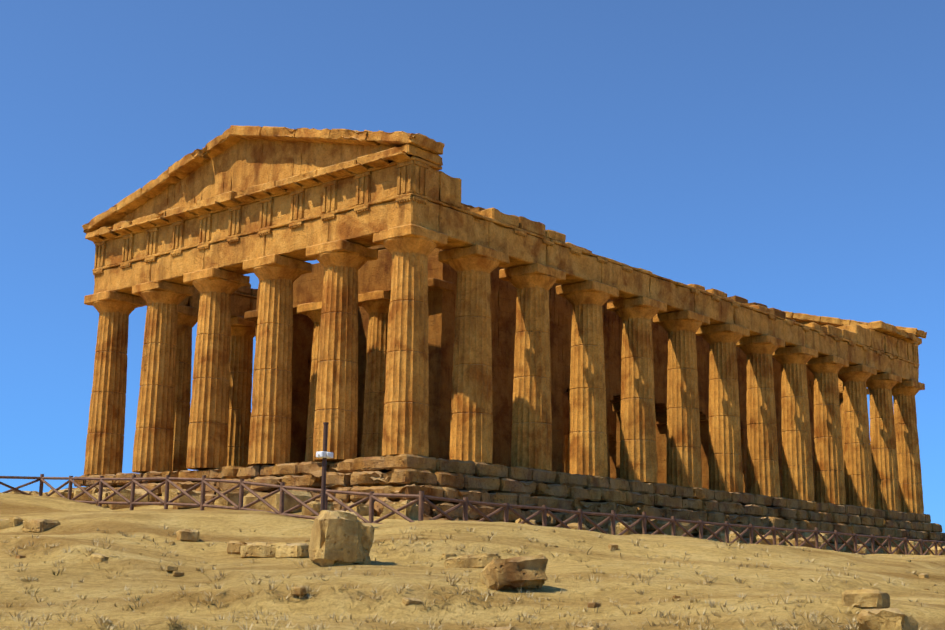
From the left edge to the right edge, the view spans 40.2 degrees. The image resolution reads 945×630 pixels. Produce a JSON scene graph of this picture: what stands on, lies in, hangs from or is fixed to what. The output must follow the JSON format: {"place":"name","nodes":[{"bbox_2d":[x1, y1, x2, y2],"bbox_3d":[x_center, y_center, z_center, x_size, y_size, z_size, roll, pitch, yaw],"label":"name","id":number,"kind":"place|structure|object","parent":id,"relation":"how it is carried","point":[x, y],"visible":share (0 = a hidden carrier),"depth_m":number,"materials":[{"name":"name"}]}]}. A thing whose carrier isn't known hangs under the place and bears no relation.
{"place":"outdoors","nodes":[
{"label":"outdoors","id":0,"kind":"place"},
{"bbox_2d":[0,492,944,629],"bbox_3d":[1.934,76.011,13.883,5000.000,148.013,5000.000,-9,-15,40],"label":"ground","id":1,"kind":"structure","parent":0,"point":[83,520],"depth_m":19.49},
{"bbox_2d":[316,422,332,510],"bbox_3d":[-2.981,3.348,25.954,0.240,2.380,0.400,-9,-15,40],"label":"lamp pole","id":2,"kind":"object","parent":1,"relation":"on","point":[324,455],"visible":0.69,"depth_m":25.97,"materials":[{"name":"grey metal"}]},
{"bbox_2d":[1,540,910,609],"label":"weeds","id":3,"kind":"object","parent":1,"relation":"on","point":[138,599],"visible":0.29,"depth_m":18.15,"materials":[{"name":"plant"}]},
{"bbox_2d":[0,525,942,629],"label":"dry grass tufts","id":4,"kind":"object","parent":1,"relation":"on","point":[102,620],"visible":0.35,"depth_m":16.77,"materials":[{"name":"beige plant"}]},
{"bbox_2d":[0,487,944,629],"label":"rocks","id":5,"kind":"object","parent":1,"relation":"on","point":[340,537],"visible":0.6,"depth_m":20.90,"materials":[{"name":"brown stone"}]},
{"bbox_2d":[0,474,944,554],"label":"fence","id":6,"kind":"object","parent":1,"relation":"on","point":[465,502],"visible":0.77,"depth_m":36.13,"materials":[{"name":"brown wood"}]},
{"bbox_2d":[65,454,944,551],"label":"stone base","id":7,"kind":"object","parent":1,"relation":"on","point":[445,478],"visible":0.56,"depth_m":42.48,"materials":[{"name":"brown stone"}]},
{"bbox_2d":[84,224,924,513],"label":"columns","id":8,"kind":"structure","parent":7,"relation":"on","point":[218,424],"depth_m":46.04,"materials":[{"name":"brown stone"}]},
{"bbox_2d":[82,125,926,387],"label":"entablature","id":9,"kind":"structure","parent":8,"relation":"on","point":[232,198],"depth_m":44.31,"materials":[{"name":"brown stone"}]},
{"bbox_2d":[244,203,814,500],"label":"inner wall","id":10,"kind":"structure","parent":7,"relation":"on","point":[374,275],"depth_m":49.66,"materials":[{"name":"brown stone"}]},
{"bbox_2d":[0,0,944,532],"label":"sky","id":11,"kind":"structure","parent":0,"point":[783,155],"materials":[{"name":"blue"}]}
]}

